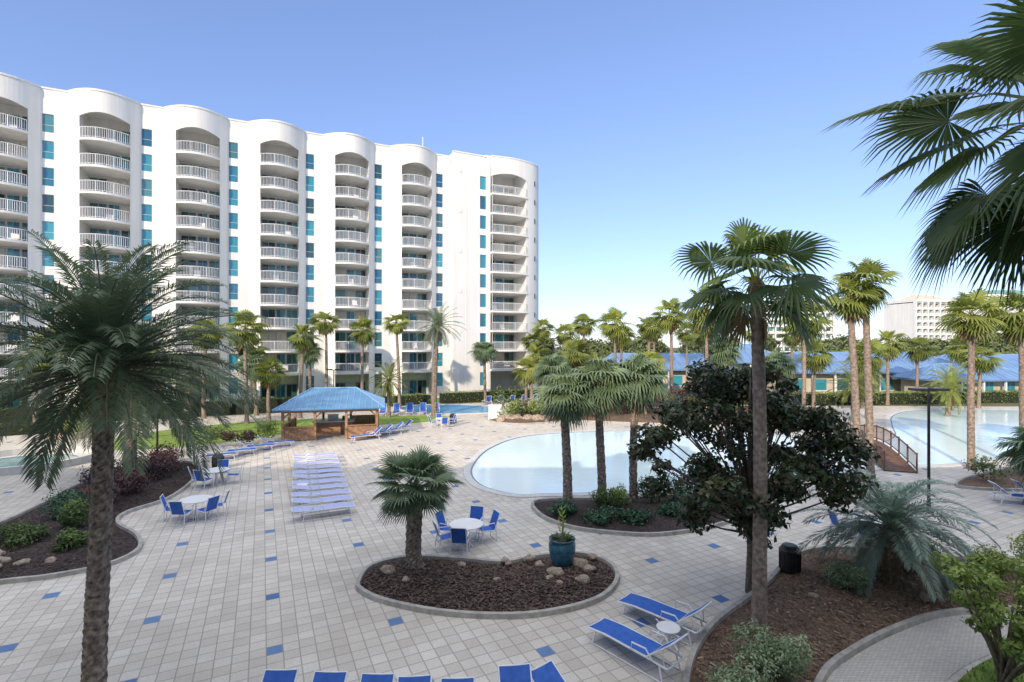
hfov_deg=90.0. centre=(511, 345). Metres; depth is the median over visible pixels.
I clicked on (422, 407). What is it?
sun lounger
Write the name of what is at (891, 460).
footbridge
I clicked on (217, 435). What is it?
green shrub
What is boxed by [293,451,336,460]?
sun lounger
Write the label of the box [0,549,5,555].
boulder
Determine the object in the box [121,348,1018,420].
ground
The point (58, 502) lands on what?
green shrub
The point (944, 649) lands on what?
garden path
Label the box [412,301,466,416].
palm tree
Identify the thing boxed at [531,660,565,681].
sun lounger
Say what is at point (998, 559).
variegated shrub
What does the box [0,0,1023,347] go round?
sky
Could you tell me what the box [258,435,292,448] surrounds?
sun lounger
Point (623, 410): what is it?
green shrub
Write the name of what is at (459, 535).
patio chair
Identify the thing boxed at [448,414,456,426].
patio chair
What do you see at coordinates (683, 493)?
ground ivy
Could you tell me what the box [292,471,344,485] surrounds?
sun lounger
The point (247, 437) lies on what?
purple shrub
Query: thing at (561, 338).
palm tree
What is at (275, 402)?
hedge
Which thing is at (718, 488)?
magnolia tree
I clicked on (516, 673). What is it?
sun lounger
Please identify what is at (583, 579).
boulder
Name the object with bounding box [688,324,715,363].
palm tree
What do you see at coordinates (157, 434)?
street lamp
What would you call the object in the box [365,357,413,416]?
palm tree
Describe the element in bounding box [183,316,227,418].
palm tree
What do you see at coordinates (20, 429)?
hedge
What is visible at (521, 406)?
green shrub
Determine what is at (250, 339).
palm tree
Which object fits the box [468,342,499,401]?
palm tree
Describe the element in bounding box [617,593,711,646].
sun lounger
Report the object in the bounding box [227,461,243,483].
patio chair
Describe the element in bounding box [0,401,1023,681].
patio pavement
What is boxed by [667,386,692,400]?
green shrub
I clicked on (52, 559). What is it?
boulder
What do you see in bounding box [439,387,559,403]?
hedge
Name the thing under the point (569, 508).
ground ivy
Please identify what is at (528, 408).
green shrub
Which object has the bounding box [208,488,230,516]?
patio chair
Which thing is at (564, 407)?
palm tree
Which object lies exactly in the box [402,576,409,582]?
boulder
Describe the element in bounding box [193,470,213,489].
patio chair
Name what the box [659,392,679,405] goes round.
green shrub
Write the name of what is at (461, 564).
boulder
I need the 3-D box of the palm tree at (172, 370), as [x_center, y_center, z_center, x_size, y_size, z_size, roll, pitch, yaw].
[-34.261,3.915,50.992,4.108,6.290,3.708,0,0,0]
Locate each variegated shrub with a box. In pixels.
[705,646,780,681]
[726,618,813,681]
[821,559,869,592]
[966,542,1013,580]
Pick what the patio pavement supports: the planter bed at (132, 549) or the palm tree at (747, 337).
the planter bed at (132, 549)
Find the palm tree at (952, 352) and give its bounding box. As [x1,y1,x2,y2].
[940,336,984,364]
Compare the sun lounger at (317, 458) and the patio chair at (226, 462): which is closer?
the patio chair at (226, 462)
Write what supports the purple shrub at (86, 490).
on the planter bed at (132, 549)
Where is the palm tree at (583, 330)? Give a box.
[568,313,599,351]
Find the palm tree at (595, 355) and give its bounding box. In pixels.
[575,347,613,383]
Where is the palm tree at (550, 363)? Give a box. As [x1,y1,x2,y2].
[529,352,573,392]
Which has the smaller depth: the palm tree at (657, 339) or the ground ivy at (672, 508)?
the ground ivy at (672, 508)
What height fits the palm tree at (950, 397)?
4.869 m
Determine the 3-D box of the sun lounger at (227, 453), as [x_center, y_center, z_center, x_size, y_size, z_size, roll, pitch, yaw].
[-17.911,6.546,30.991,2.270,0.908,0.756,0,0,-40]
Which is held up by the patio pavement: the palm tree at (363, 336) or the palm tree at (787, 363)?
the palm tree at (363, 336)
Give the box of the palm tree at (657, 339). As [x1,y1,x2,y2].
[642,322,663,352]
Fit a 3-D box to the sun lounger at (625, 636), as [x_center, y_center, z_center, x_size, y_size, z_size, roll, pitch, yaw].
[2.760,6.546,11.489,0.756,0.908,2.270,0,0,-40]
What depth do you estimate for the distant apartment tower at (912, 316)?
241.69 m
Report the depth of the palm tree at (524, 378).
55.57 m
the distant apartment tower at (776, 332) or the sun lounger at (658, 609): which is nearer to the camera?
the sun lounger at (658, 609)
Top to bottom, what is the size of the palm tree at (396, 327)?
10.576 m
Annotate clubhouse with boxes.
[603,344,1018,393]
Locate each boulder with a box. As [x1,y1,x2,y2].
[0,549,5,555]
[0,556,10,563]
[12,558,30,565]
[44,556,55,562]
[380,565,395,574]
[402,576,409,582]
[457,561,465,567]
[496,416,504,421]
[501,556,510,564]
[502,413,513,418]
[505,561,512,566]
[523,554,535,562]
[532,414,540,420]
[535,560,544,567]
[538,415,549,421]
[546,567,563,575]
[572,557,587,568]
[574,574,589,584]
[583,564,596,572]
[587,553,596,560]
[807,592,818,597]
[919,592,931,601]
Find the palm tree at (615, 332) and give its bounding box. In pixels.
[594,306,636,407]
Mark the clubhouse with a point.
(903, 370)
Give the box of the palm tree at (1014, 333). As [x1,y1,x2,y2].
[976,292,1023,427]
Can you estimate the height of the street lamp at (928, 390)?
5.200 m
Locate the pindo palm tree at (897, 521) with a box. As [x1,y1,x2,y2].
[784,459,999,602]
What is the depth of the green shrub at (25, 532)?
17.51 m
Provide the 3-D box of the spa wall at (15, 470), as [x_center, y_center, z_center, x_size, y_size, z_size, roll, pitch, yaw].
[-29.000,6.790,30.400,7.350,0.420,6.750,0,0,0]
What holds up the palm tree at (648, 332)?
on the patio pavement
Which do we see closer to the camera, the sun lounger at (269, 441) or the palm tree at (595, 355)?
the sun lounger at (269, 441)
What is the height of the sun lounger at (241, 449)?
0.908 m
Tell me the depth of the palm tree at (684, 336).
75.32 m
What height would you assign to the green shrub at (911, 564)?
1.273 m
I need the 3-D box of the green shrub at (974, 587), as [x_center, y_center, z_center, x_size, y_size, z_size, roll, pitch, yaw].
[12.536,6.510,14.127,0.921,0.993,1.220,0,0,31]
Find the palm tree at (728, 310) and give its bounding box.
[669,217,845,631]
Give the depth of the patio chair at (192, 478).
25.22 m
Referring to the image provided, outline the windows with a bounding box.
[0,113,534,409]
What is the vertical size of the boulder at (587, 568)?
0.257 m
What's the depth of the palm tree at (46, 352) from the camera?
41.47 m
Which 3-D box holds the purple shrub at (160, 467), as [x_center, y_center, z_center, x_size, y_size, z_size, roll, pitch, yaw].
[-18.288,6.188,25.522,2.693,1.653,2.291,0,0,-28]
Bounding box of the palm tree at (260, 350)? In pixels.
[231,338,271,399]
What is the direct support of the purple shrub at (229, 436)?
on the patio pavement
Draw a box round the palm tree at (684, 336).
[673,322,697,386]
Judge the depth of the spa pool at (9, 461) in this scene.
31.29 m
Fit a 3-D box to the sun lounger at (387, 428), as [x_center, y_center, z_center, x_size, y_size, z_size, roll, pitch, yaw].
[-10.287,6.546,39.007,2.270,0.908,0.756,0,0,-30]
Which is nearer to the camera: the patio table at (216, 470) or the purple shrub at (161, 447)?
the patio table at (216, 470)
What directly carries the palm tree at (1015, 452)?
on the patio pavement
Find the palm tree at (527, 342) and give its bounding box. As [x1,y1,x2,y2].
[519,332,546,399]
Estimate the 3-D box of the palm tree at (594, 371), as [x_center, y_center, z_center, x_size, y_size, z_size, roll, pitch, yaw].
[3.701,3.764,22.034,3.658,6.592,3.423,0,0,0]
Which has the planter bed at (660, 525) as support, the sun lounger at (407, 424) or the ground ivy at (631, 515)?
the ground ivy at (631, 515)
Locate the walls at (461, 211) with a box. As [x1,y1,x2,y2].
[0,72,538,408]
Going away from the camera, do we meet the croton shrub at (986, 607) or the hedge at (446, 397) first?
the croton shrub at (986, 607)
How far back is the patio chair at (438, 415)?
45.01 m
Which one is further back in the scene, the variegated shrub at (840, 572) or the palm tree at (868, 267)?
the palm tree at (868, 267)
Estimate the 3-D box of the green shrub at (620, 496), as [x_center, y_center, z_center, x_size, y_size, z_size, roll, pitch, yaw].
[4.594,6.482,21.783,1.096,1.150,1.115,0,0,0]
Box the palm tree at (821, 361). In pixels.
[795,337,835,407]
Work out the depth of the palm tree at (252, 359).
50.54 m
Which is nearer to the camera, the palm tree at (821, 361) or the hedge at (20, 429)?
the hedge at (20, 429)
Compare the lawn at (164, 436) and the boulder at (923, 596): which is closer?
the boulder at (923, 596)
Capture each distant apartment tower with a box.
[764,299,833,351]
[884,295,964,347]
[951,290,1023,336]
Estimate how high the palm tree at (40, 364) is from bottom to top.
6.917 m
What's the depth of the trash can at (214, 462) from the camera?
28.63 m
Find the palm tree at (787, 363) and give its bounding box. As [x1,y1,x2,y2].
[765,351,799,382]
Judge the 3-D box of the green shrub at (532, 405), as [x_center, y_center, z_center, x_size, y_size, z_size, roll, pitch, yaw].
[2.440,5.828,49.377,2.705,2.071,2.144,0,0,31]
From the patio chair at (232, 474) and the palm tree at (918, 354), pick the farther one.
the palm tree at (918, 354)
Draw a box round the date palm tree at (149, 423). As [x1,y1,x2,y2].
[26,302,228,466]
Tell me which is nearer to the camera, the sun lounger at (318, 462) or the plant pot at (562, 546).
the plant pot at (562, 546)
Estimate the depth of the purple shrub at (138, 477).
23.28 m
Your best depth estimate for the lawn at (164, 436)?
43.54 m
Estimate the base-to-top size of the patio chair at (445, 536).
0.995 m
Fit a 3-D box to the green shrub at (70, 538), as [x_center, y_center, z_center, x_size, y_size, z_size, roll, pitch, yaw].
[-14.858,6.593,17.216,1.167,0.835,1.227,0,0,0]
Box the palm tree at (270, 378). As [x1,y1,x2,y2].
[250,355,289,421]
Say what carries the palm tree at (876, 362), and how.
on the patio pavement
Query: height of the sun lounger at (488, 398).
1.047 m
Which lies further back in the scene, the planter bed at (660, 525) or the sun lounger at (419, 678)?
the planter bed at (660, 525)
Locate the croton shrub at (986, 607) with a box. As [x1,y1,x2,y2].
[927,551,1023,681]
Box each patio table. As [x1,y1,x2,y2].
[179,495,212,518]
[202,467,229,484]
[449,518,483,547]
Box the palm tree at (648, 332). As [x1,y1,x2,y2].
[635,317,665,360]
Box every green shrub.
[0,520,51,549]
[37,487,89,519]
[50,526,87,551]
[53,497,89,528]
[199,419,228,443]
[253,418,278,437]
[491,386,517,408]
[496,398,519,415]
[509,397,532,414]
[518,400,542,412]
[524,395,545,414]
[588,485,616,507]
[607,483,631,506]
[612,403,627,414]
[635,473,671,501]
[647,393,668,413]
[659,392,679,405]
[663,466,688,500]
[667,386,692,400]
[868,538,932,572]
[901,538,948,557]
[948,563,984,592]
[961,454,1011,479]
[1006,530,1023,566]
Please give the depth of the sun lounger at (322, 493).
22.89 m
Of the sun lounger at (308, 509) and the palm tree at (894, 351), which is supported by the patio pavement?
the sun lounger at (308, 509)
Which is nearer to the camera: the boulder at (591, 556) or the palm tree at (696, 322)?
the boulder at (591, 556)
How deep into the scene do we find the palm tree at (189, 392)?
37.93 m
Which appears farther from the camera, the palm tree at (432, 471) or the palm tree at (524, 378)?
the palm tree at (524, 378)
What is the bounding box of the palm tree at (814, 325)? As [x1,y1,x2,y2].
[774,300,834,408]
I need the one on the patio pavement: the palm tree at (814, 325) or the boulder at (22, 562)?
the palm tree at (814, 325)
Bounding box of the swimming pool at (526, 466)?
[463,409,1018,497]
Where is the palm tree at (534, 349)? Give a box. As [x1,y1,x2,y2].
[523,344,551,396]
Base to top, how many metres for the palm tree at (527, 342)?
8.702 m
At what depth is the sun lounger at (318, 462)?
28.95 m
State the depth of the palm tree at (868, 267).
26.72 m
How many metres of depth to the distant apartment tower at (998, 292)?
239.47 m
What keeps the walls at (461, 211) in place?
on the ground at (982, 404)
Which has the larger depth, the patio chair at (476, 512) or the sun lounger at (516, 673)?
the patio chair at (476, 512)
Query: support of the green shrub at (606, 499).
on the planter bed at (660, 525)
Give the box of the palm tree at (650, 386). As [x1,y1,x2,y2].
[606,353,671,501]
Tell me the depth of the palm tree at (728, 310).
12.22 m
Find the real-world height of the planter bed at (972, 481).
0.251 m
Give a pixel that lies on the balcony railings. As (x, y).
(14, 236)
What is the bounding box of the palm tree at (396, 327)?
[381,313,411,408]
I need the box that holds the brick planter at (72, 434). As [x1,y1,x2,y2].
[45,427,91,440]
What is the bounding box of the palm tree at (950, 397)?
[924,368,979,415]
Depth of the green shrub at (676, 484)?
22.42 m
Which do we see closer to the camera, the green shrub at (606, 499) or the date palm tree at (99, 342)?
the date palm tree at (99, 342)
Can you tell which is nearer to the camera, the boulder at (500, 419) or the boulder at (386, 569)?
the boulder at (386, 569)
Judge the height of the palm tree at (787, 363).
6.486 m
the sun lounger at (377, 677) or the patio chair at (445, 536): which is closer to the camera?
the sun lounger at (377, 677)
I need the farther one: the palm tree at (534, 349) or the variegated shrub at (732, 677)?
the palm tree at (534, 349)
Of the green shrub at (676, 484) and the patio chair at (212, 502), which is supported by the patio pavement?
the patio chair at (212, 502)
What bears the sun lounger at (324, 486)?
on the patio pavement
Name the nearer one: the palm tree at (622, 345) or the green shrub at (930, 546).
the green shrub at (930, 546)
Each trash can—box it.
[212,453,223,467]
[450,413,455,423]
[779,542,801,573]
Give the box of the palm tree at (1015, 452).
[991,426,1023,504]
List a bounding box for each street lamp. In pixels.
[156,414,157,449]
[326,369,340,386]
[908,388,949,512]
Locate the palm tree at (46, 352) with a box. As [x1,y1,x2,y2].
[29,325,71,413]
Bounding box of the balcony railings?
[0,113,526,400]
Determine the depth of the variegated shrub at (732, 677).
9.92 m
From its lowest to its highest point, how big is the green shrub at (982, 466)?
1.230 m
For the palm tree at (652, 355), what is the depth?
49.54 m
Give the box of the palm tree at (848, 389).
[821,362,881,422]
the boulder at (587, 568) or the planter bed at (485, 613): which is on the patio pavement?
the planter bed at (485, 613)
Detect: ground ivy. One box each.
[545,498,578,517]
[576,504,622,524]
[616,507,656,526]
[655,501,686,516]
[670,487,710,509]
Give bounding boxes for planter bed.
[0,460,197,584]
[355,551,619,618]
[489,406,839,425]
[531,494,739,536]
[683,545,1022,681]
[954,466,1023,491]
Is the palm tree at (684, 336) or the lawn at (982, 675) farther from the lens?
the palm tree at (684, 336)
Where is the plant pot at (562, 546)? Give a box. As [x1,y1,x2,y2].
[549,505,575,567]
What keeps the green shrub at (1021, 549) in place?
on the planter bed at (826, 668)
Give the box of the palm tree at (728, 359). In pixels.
[700,336,746,370]
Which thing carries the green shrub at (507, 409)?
on the planter bed at (625, 417)
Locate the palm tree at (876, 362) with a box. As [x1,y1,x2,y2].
[841,338,891,417]
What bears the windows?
attached to the walls at (461, 211)
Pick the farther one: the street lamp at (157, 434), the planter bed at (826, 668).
the street lamp at (157, 434)
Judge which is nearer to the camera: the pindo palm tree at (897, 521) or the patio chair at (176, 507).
the pindo palm tree at (897, 521)
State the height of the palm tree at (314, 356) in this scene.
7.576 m
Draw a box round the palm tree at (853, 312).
[815,274,889,482]
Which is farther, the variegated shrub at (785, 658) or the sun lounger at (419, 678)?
the variegated shrub at (785, 658)
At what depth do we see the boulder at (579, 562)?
15.77 m
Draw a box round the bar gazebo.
[272,387,384,440]
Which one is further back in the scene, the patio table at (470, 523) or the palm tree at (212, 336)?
the palm tree at (212, 336)
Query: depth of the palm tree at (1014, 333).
28.97 m
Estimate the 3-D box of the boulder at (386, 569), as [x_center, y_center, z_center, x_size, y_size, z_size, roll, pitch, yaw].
[-3.755,6.804,15.511,0.505,0.297,0.396,0,0,0]
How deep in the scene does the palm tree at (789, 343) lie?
65.89 m
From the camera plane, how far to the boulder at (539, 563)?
15.85 m
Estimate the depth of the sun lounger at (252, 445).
33.79 m
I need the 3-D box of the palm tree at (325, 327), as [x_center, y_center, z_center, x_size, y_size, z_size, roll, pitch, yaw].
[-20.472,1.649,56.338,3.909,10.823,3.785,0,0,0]
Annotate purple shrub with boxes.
[77,458,123,484]
[79,472,137,506]
[114,455,177,480]
[114,466,153,494]
[135,448,183,473]
[147,441,178,465]
[219,430,242,441]
[239,430,257,442]
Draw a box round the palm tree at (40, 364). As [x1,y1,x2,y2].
[9,351,55,422]
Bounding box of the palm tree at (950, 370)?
[922,361,981,409]
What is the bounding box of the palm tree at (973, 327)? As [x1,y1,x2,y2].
[933,288,1013,469]
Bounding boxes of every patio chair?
[159,494,183,521]
[168,501,193,525]
[188,467,204,487]
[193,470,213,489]
[195,494,220,522]
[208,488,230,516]
[215,459,228,481]
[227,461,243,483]
[432,519,455,552]
[435,511,454,541]
[436,413,441,425]
[440,417,447,428]
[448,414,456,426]
[450,528,469,556]
[467,505,483,539]
[476,509,499,543]
[826,508,855,539]
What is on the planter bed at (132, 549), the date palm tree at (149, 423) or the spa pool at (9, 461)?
the date palm tree at (149, 423)
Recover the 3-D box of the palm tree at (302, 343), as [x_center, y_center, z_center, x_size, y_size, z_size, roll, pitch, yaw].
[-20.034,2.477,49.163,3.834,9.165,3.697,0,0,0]
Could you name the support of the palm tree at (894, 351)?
on the ground at (982, 404)
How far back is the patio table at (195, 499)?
20.79 m
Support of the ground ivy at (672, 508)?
on the planter bed at (660, 525)
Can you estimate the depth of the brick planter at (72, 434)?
38.10 m
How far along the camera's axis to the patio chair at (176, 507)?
19.83 m
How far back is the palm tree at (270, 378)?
46.53 m
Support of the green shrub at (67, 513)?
on the planter bed at (132, 549)
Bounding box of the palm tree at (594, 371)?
[558,357,638,502]
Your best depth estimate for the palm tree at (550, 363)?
49.24 m
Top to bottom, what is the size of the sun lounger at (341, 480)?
0.590 m
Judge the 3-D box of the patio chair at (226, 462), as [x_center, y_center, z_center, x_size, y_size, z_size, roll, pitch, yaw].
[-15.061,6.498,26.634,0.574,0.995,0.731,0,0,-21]
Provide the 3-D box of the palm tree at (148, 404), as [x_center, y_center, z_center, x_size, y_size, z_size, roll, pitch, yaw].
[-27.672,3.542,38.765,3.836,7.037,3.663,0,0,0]
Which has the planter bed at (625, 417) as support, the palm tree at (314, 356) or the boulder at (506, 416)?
the boulder at (506, 416)
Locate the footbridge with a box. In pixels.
[836,424,917,473]
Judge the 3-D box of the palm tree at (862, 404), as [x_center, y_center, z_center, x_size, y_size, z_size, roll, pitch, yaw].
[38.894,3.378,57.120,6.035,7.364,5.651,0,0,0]
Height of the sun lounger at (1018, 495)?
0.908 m
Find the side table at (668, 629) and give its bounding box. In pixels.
[652,619,683,654]
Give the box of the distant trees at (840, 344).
[540,332,1017,384]
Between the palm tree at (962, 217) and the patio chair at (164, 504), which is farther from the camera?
the patio chair at (164, 504)
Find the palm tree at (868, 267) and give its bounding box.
[831,257,904,479]
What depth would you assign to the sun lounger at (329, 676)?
9.50 m
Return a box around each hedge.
[0,396,293,424]
[0,419,91,435]
[380,393,430,405]
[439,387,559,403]
[618,389,746,403]
[785,389,1018,404]
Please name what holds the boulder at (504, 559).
on the planter bed at (485, 613)
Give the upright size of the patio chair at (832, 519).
0.995 m
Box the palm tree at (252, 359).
[234,353,268,415]
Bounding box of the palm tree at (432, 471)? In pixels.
[365,444,467,569]
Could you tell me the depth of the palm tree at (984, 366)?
56.44 m
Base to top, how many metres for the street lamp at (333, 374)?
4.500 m
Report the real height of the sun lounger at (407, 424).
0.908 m
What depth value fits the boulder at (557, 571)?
15.18 m
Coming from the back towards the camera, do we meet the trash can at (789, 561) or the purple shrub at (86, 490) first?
the purple shrub at (86, 490)
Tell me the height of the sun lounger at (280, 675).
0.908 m
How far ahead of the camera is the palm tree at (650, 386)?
22.20 m
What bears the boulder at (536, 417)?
on the planter bed at (625, 417)
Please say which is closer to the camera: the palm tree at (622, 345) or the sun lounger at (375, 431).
the sun lounger at (375, 431)
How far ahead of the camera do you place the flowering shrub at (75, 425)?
38.97 m
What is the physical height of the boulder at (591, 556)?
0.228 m
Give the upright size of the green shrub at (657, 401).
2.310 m
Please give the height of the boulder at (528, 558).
0.278 m
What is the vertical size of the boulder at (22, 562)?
0.244 m
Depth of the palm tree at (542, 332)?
65.60 m
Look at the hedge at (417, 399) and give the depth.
60.26 m
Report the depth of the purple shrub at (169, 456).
27.66 m
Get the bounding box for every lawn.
[114,415,449,449]
[958,654,1023,681]
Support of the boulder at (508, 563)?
on the planter bed at (485, 613)
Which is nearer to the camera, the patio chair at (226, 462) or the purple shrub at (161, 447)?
the patio chair at (226, 462)
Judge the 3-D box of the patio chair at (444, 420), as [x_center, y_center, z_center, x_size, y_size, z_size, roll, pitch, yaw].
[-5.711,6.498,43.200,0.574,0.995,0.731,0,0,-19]
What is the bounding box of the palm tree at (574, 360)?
[556,339,595,372]
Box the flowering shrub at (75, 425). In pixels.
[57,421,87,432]
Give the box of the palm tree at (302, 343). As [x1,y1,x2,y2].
[285,323,324,417]
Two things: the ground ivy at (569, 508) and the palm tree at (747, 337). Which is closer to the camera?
the ground ivy at (569, 508)
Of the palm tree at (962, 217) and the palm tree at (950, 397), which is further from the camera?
the palm tree at (950, 397)
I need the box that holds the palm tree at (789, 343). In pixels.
[777,327,800,390]
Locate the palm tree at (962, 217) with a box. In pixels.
[818,0,1023,310]
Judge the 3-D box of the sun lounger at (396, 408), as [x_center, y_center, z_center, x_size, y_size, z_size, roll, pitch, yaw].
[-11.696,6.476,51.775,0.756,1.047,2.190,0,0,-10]
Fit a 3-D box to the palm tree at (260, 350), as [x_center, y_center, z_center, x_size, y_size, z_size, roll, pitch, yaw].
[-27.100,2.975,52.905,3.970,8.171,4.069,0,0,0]
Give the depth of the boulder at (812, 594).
13.85 m
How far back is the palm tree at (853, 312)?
26.19 m
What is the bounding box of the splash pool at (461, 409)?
[400,404,504,413]
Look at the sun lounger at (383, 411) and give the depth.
51.95 m
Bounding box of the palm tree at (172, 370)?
[156,357,185,390]
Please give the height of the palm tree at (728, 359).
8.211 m
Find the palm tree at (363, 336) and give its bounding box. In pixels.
[348,316,380,389]
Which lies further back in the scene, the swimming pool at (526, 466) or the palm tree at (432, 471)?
the swimming pool at (526, 466)
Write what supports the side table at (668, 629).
on the patio pavement
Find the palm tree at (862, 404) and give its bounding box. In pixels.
[834,344,893,407]
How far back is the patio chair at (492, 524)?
18.42 m
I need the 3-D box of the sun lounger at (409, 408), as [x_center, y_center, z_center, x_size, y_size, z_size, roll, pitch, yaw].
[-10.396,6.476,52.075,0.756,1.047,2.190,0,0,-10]
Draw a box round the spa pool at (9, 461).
[0,452,85,466]
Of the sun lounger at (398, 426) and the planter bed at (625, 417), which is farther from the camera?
the planter bed at (625, 417)
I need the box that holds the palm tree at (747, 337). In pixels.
[743,323,771,366]
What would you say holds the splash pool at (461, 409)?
on the patio pavement
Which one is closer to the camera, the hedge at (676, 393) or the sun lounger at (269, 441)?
the sun lounger at (269, 441)
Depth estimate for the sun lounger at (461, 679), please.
9.36 m
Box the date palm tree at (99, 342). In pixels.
[0,226,270,681]
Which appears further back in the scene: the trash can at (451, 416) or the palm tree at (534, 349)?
the palm tree at (534, 349)
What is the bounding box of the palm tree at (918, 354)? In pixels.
[899,337,940,392]
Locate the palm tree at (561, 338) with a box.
[553,323,578,391]
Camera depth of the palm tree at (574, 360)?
52.61 m
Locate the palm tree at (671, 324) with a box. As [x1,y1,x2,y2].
[649,297,687,396]
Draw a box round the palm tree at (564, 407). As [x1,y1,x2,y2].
[530,373,601,504]
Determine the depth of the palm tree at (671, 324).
53.87 m
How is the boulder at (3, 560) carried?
on the planter bed at (132, 549)
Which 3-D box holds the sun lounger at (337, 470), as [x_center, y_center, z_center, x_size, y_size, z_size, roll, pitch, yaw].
[-10.222,6.704,26.952,2.466,0.590,0.756,0,0,-25]
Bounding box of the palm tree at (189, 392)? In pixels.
[165,355,225,439]
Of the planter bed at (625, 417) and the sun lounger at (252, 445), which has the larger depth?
the planter bed at (625, 417)
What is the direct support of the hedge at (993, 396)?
on the patio pavement
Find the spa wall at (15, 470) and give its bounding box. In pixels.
[0,445,91,475]
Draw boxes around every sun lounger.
[195,451,237,463]
[218,445,256,457]
[236,439,274,453]
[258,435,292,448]
[261,669,298,681]
[291,487,350,504]
[291,493,352,512]
[291,500,355,521]
[292,466,342,478]
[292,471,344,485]
[292,476,346,491]
[292,481,348,497]
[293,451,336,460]
[293,454,337,464]
[293,458,339,468]
[293,462,340,473]
[312,671,347,681]
[349,426,380,441]
[360,673,394,681]
[365,424,391,438]
[379,403,386,415]
[379,421,403,435]
[384,419,412,432]
[392,403,399,415]
[397,674,431,681]
[406,403,413,413]
[419,402,426,414]
[440,677,474,681]
[482,396,491,404]
[498,663,532,681]
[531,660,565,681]
[588,618,687,681]
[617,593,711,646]
[988,480,1023,505]
[1010,478,1023,498]
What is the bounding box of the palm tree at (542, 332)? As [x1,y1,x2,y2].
[530,318,555,354]
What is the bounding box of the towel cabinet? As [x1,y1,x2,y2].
[488,404,501,418]
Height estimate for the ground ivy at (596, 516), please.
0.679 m
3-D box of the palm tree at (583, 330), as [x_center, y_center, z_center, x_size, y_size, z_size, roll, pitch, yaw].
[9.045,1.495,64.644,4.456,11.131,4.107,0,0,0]
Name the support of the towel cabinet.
on the patio pavement
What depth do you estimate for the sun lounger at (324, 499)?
21.86 m
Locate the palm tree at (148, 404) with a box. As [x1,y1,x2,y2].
[142,351,159,438]
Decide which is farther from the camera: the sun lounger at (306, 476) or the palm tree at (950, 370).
the palm tree at (950, 370)
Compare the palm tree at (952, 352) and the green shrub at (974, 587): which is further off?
the palm tree at (952, 352)
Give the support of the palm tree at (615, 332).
in the planter bed at (625, 417)
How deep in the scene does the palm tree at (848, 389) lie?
46.58 m
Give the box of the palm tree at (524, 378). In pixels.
[512,356,539,405]
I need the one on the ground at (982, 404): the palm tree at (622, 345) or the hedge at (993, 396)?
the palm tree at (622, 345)
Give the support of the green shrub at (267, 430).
on the patio pavement
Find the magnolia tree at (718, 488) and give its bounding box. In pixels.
[625,358,882,592]
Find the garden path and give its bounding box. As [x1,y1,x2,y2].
[829,612,1018,681]
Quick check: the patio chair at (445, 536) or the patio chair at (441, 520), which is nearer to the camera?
the patio chair at (445, 536)
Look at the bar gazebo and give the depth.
38.64 m
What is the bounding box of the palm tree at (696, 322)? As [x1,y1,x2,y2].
[676,285,717,410]
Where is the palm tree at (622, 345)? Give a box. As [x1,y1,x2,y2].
[607,332,637,361]
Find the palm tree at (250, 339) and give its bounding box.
[217,309,271,423]
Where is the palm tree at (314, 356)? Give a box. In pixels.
[293,342,325,388]
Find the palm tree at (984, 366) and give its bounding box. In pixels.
[956,347,1008,407]
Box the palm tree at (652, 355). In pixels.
[630,351,668,413]
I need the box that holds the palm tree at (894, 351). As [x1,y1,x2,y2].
[876,329,910,404]
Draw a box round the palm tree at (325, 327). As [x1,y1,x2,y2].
[307,311,342,386]
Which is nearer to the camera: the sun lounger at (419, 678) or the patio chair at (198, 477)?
the sun lounger at (419, 678)
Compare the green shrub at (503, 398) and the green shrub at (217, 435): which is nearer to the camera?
the green shrub at (217, 435)
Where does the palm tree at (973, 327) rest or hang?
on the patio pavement
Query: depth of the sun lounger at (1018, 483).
23.33 m
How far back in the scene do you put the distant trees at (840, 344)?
150.05 m
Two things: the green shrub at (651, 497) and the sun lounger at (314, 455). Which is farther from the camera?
the sun lounger at (314, 455)
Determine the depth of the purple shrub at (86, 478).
23.89 m

